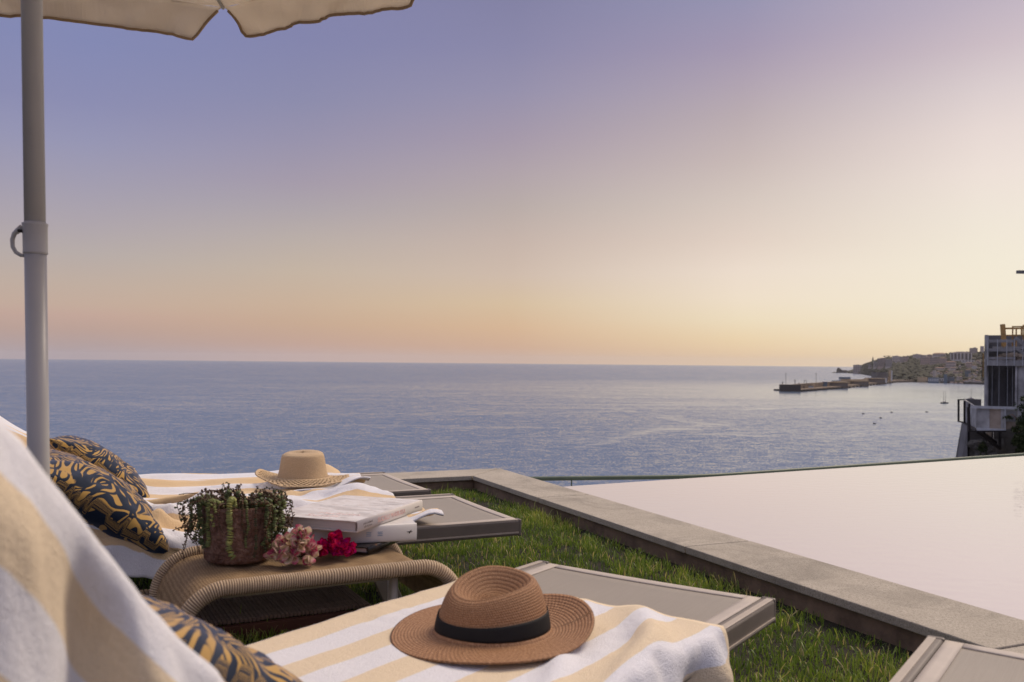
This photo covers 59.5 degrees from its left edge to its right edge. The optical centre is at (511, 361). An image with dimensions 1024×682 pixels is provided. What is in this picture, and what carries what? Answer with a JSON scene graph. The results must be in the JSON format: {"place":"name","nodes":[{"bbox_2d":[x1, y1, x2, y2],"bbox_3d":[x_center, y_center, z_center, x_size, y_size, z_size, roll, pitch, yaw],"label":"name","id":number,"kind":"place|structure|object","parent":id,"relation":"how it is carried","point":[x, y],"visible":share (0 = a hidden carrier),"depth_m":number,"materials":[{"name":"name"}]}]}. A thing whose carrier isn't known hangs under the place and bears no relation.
{"place":"outdoors","nodes":[
{"label":"outdoors","id":0,"kind":"place"},
{"bbox_2d":[0,359,983,486],"bbox_3d":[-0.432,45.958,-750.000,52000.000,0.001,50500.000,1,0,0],"label":"sea","id":1,"kind":"structure","parent":0,"point":[207,417],"depth_m":758.69,"materials":[{"name":"blue liquid"}]},
{"bbox_2d":[832,368,846,372],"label":"sea stack","id":2,"kind":"object","parent":1,"relation":"in","point":[839,370],"visible":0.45,"depth_m":5292.91,"materials":[{"name":"stone"}]},
{"bbox_2d":[774,377,983,391],"bbox_3d":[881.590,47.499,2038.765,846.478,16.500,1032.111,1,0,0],"label":"breakwater","id":3,"kind":"object","parent":1,"relation":"in","point":[794,387],"visible":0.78,"depth_m":1681.88,"materials":[{"name":"concrete"}]},
{"bbox_2d":[830,382,848,387],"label":"terminal","id":4,"kind":"object","parent":3,"relation":"on","point":[844,384],"visible":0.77,"depth_m":1760.00,"materials":[{"name":"concrete"}]},
{"bbox_2d":[831,377,850,381],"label":"ferry","id":5,"kind":"object","parent":3,"relation":"on","point":[840,378],"visible":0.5,"depth_m":2099.00,"materials":[{"name":"white paint"}]},
{"bbox_2d":[841,379,867,380],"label":"terminal","id":6,"kind":"object","parent":3,"relation":"on","point":[855,379],"visible":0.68,"depth_m":1989.00,"materials":[{"name":"grey concrete"}]},
{"bbox_2d":[851,381,868,386],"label":"terminal","id":7,"kind":"object","parent":3,"relation":"on","point":[864,383],"visible":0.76,"depth_m":1930.00,"materials":[{"name":"concrete"}]},
{"bbox_2d":[864,378,885,383],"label":"terminal","id":8,"kind":"object","parent":3,"relation":"on","point":[880,380],"visible":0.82,"depth_m":2139.75,"materials":[{"name":"concrete"}]},
{"bbox_2d":[871,370,887,380],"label":"fort","id":9,"kind":"structure","parent":3,"relation":"on","point":[879,374],"depth_m":2324.00,"materials":[{"name":"stone"}]},
{"bbox_2d":[889,370,891,380],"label":"watch tower","id":10,"kind":"structure","parent":3,"relation":"on","point":[890,375],"depth_m":2337.00,"materials":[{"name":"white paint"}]},
{"bbox_2d":[940,392,947,402],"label":"sailing boat","id":11,"kind":"object","parent":1,"relation":"on","point":[943,401],"visible":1,"depth_m":1102.68,"materials":[{"name":"white"}]},
{"bbox_2d":[0,0,1023,366],"label":"sky","id":12,"kind":"structure","parent":0,"point":[814,183],"materials":[{"name":"blue"}]},
{"bbox_2d":[127,485,913,681],"bbox_3d":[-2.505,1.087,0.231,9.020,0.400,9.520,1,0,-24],"label":"lawn ground","id":13,"kind":"structure","parent":0,"point":[832,625],"depth_m":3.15,"materials":[{"name":"plant"}]},
{"bbox_2d":[0,0,413,477],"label":"parasol","id":14,"kind":"object","parent":13,"relation":"on","point":[187,19],"visible":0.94,"depth_m":2.00,"materials":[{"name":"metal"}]},
{"bbox_2d":[138,585,369,639],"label":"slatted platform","id":15,"kind":"structure","parent":13,"relation":"on","point":[324,601],"depth_m":3.06,"materials":[{"name":"brown wood"}]},
{"bbox_2d":[149,540,457,616],"bbox_3d":[-0.541,0.726,2.343,0.720,0.458,0.460,1,0,-28],"label":"side table","id":16,"kind":"object","parent":13,"relation":"on","point":[194,582],"visible":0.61,"depth_m":2.24,"materials":[{"name":"wicker"}]},
{"bbox_2d":[202,499,273,564],"bbox_3d":[-0.717,0.443,2.348,0.183,0.143,0.184,1,0,0],"label":"plant pot","id":17,"kind":"object","parent":16,"relation":"on","point":[215,552],"visible":0.59,"depth_m":2.27,"materials":[{"name":"ceramic"}]},
{"bbox_2d":[172,482,295,560],"bbox_3d":[-0.720,0.419,2.337,0.328,0.201,0.219,1,0,0],"label":"succulent","id":18,"kind":"object","parent":17,"relation":"in","point":[227,499],"visible":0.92,"depth_m":2.30,"materials":[{"name":"green plant"}]},
{"bbox_2d":[263,524,321,564],"bbox_3d":[-0.561,0.468,2.298,0.146,0.100,0.104,1,0,0],"label":"bougainvillea sprig","id":19,"kind":"object","parent":16,"relation":"on","point":[298,543],"visible":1,"depth_m":2.28,"materials":[{"name":"pink plant"}]},
{"bbox_2d":[317,529,356,556],"bbox_3d":[-0.463,0.477,2.367,0.098,0.071,0.092,1,0,-44],"label":"bougainvillea sprig","id":20,"kind":"object","parent":16,"relation":"on","point":[334,543],"visible":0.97,"depth_m":2.36,"materials":[{"name":"pink plant"}]},
{"bbox_2d":[355,541,398,553],"bbox_3d":[-0.433,0.509,2.546,0.175,0.019,0.210,1,0,20],"label":"book","id":21,"kind":"object","parent":16,"relation":"on","point":[365,548],"visible":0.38,"depth_m":2.45,"materials":[{"name":"paper"}]},
{"bbox_2d":[309,515,416,543],"bbox_3d":[-0.441,0.476,2.587,0.285,0.049,0.242,1,0,-19],"label":"book","id":22,"kind":"object","parent":21,"relation":"on","point":[403,528],"visible":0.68,"depth_m":2.49,"materials":[{"name":"paper"}]},
{"bbox_2d":[277,495,422,532],"bbox_3d":[-0.469,0.436,2.599,0.275,0.032,0.400,1,0,20],"label":"book","id":23,"kind":"object","parent":22,"relation":"on","point":[349,513],"visible":1,"depth_m":2.53,"materials":[{"name":"white paper"}]},
{"bbox_2d":[348,472,430,496],"bbox_3d":[-1.409,0.573,3.854,2.003,0.772,0.697,1,0,-26],"label":"sun lounger","id":24,"kind":"object","parent":13,"relation":"on","point":[395,486],"visible":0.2,"depth_m":4.19,"materials":[{"name":"beige paint"}]},
{"bbox_2d":[50,435,149,497],"bbox_3d":[-1.694,0.448,3.683,0.374,0.316,0.486,1,0,-26],"label":"pillow","id":25,"kind":"object","parent":24,"relation":"on","point":[96,454],"visible":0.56,"depth_m":3.54,"materials":[{"name":"multicoloured fabric"}]},
{"bbox_2d":[0,416,370,503],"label":"towel","id":26,"kind":"object","parent":24,"relation":"on","point":[164,488],"visible":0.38,"depth_m":3.86,"materials":[{"name":"white fabric"}]},
{"bbox_2d":[255,450,348,486],"bbox_3d":[-0.920,0.458,3.943,0.404,0.133,0.402,1,0,-11],"label":"crochet hat","id":27,"kind":"object","parent":26,"relation":"on","point":[302,468],"visible":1,"depth_m":3.86,"materials":[{"name":"wicker"}]},
{"bbox_2d":[374,493,521,601],"bbox_3d":[-1.027,0.576,3.126,2.023,0.772,0.697,1,0,-25],"label":"sun lounger","id":28,"kind":"object","parent":13,"relation":"on","point":[462,519],"visible":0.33,"depth_m":3.22,"materials":[{"name":"beige paint"}]},
{"bbox_2d":[86,483,443,578],"bbox_3d":[-1.169,0.416,3.044,1.760,0.565,0.722,1,0,-25],"label":"towel","id":29,"kind":"object","parent":28,"relation":"on","point":[132,560],"visible":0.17,"depth_m":2.79,"materials":[{"name":"white fabric"}]},
{"bbox_2d":[50,449,168,553],"bbox_3d":[-1.300,0.424,2.793,0.380,0.303,0.478,1,0,-29],"label":"pillow","id":30,"kind":"object","parent":29,"relation":"on","point":[106,502],"visible":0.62,"depth_m":2.66,"materials":[{"name":"multicoloured fabric"}]},
{"bbox_2d":[515,560,775,681],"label":"sun lounger","id":31,"kind":"object","parent":13,"relation":"on","point":[740,618],"visible":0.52,"depth_m":2.22,"materials":[{"name":"beige paint"}]},
{"bbox_2d":[0,421,733,681],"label":"towel","id":32,"kind":"object","parent":31,"relation":"on","point":[75,606],"visible":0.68,"depth_m":0.79,"materials":[{"name":"white fabric"}]},
{"bbox_2d":[140,594,302,681],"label":"pillow","id":33,"kind":"object","parent":32,"relation":"on","point":[228,657],"visible":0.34,"depth_m":1.17,"materials":[{"name":"multicoloured fabric"}]},
{"bbox_2d":[390,565,594,664],"bbox_3d":[-0.038,0.493,1.822,0.414,0.127,0.408,1,0,-8],"label":"fedora","id":34,"kind":"object","parent":32,"relation":"on","point":[491,615],"visible":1,"depth_m":1.76,"materials":[{"name":"brown wicker"}]},
{"bbox_2d":[386,468,1023,653],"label":"coping wall","id":35,"kind":"structure","parent":13,"relation":"on","point":[910,618],"depth_m":3.59,"materials":[{"name":"stone"}]},
{"bbox_2d":[889,635,1023,681],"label":"sun lounger","id":36,"kind":"object","parent":13,"relation":"on","point":[935,659],"visible":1,"depth_m":1.73,"materials":[{"name":"beige paint"}]},
{"bbox_2d":[856,352,983,382],"bbox_3d":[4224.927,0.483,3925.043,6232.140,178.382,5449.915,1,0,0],"label":"headland hills","id":37,"kind":"structure","parent":0,"point":[979,377],"depth_m":2548.81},
{"bbox_2d":[853,364,861,372],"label":"apartment block","id":38,"kind":"structure","parent":37,"relation":"on","point":[856,368],"depth_m":4859.77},
{"bbox_2d":[877,358,885,368],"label":"apartment block","id":39,"kind":"structure","parent":37,"relation":"on","point":[880,363],"depth_m":3519.78,"materials":[{"name":"grey concrete"}]},
{"bbox_2d":[885,359,892,368],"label":"apartment block","id":40,"kind":"structure","parent":37,"relation":"on","point":[888,363],"depth_m":3158.96,"materials":[{"name":"grey concrete"}]},
{"bbox_2d":[892,356,899,362],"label":"apartment block","id":41,"kind":"structure","parent":37,"relation":"on","point":[896,359],"depth_m":3269.27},
{"bbox_2d":[846,351,983,381],"bbox_3d":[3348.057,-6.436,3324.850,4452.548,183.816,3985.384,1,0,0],"label":"woodland","id":42,"kind":"object","parent":37,"relation":"on","point":[912,368],"visible":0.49,"depth_m":2710.30,"materials":[{"name":"green plant"}]},
{"bbox_2d":[913,354,920,358],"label":"apartment block","id":43,"kind":"structure","parent":37,"relation":"on","point":[916,356],"depth_m":3167.24,"materials":[{"name":"grey concrete"}]},
{"bbox_2d":[917,377,927,381],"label":"harbour shed","id":44,"kind":"structure","parent":37,"relation":"on","point":[921,379],"depth_m":2481.57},
{"bbox_2d":[920,358,929,364],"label":"apartment block","id":45,"kind":"structure","parent":37,"relation":"on","point":[923,361],"depth_m":2860.58,"materials":[{"name":"grey concrete"}]},
{"bbox_2d":[928,377,938,382],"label":"harbour shed","id":46,"kind":"structure","parent":37,"relation":"on","point":[933,379],"depth_m":2422.61,"materials":[{"name":"white paint"}]},
{"bbox_2d":[929,358,939,364],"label":"apartment block","id":47,"kind":"structure","parent":37,"relation":"on","point":[934,360],"depth_m":2805.50,"materials":[{"name":"grey concrete"}]},
{"bbox_2d":[932,353,945,357],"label":"apartment block","id":48,"kind":"structure","parent":37,"relation":"on","point":[937,354],"depth_m":3005.29,"materials":[{"name":"grey concrete"}]},
{"bbox_2d":[940,358,946,363],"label":"apartment block","id":49,"kind":"structure","parent":37,"relation":"on","point":[943,360],"depth_m":2766.27,"materials":[{"name":"grey concrete"}]},
{"bbox_2d":[946,361,955,367],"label":"apartment block","id":50,"kind":"structure","parent":37,"relation":"on","point":[949,364],"depth_m":2629.11,"materials":[{"name":"grey concrete"}]},
{"bbox_2d":[947,377,954,381],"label":"warehouse","id":51,"kind":"structure","parent":37,"relation":"on","point":[950,379],"depth_m":2396.47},
{"bbox_2d":[950,352,971,360],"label":"apartment block","id":52,"kind":"structure","parent":37,"relation":"on","point":[956,356],"depth_m":2747.09,"materials":[{"name":"white paint"}]},
{"bbox_2d":[959,360,973,362],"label":"apartment block","id":53,"kind":"structure","parent":37,"relation":"on","point":[963,361],"depth_m":2669.34,"materials":[{"name":"white paint"}]},
{"bbox_2d":[965,370,970,376],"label":"apartment block","id":54,"kind":"structure","parent":37,"relation":"on","point":[967,372],"depth_m":2414.99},
{"bbox_2d":[966,362,971,367],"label":"apartment block","id":55,"kind":"structure","parent":37,"relation":"on","point":[968,364],"depth_m":2563.49,"materials":[{"name":"grey concrete"}]},
{"bbox_2d":[969,347,977,352],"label":"apartment block","id":56,"kind":"structure","parent":37,"relation":"on","point":[973,350],"depth_m":2879.62,"materials":[{"name":"grey concrete"}]},
{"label":"coast slope","id":57,"kind":"structure","parent":0,"visible":0},
{"bbox_2d":[956,423,1019,456],"bbox_3d":[25.120,7.681,46.074,5.552,9.179,7.991,1,0,28],"label":"rock buttress","id":58,"kind":"object","parent":57,"relation":"on","point":[968,442],"visible":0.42,"depth_m":43.35,"materials":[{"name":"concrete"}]},
{"bbox_2d":[957,324,1023,449],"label":"concrete tower","id":59,"kind":"structure","parent":58,"relation":"on","point":[1003,364],"depth_m":43.22,"materials":[{"name":"concrete"}]},
{"bbox_2d":[1002,395,1023,433],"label":"creeper","id":60,"kind":"object","parent":59,"relation":"hanging from","point":[1019,422],"visible":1,"depth_m":41.12,"materials":[{"name":"green plant"}]},
{"bbox_2d":[976,432,1023,455],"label":"cliff shrub","id":61,"kind":"object","parent":58,"relation":"on","point":[1017,440],"visible":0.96,"depth_m":42.00,"materials":[{"name":"green plant"}]},
{"bbox_2d":[1016,270,1023,273],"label":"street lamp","id":62,"kind":"object","parent":57,"relation":"on","point":[1019,271],"visible":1,"depth_m":39.96,"materials":[{"name":"metal"}]},
{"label":"lower terrace","id":63,"kind":"structure","parent":0,"visible":0},
{"bbox_2d":[531,453,1023,485],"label":"handrail","id":64,"kind":"object","parent":63,"relation":"on","point":[571,478],"visible":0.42,"depth_m":11.63,"materials":[{"name":"green paint"}]},
{"bbox_3d":[6.419,1.762,5.122,12.596,1.716,14.685,1,0,0],"label":"infinity pool","id":65,"kind":"object","parent":63,"relation":"on","visible":0},
{"bbox_2d":[566,456,1023,619],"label":"pool water","id":66,"kind":"structure","parent":65,"relation":"in","point":[953,530],"depth_m":4.96,"materials":[{"name":"grey liquid"}]}
]}

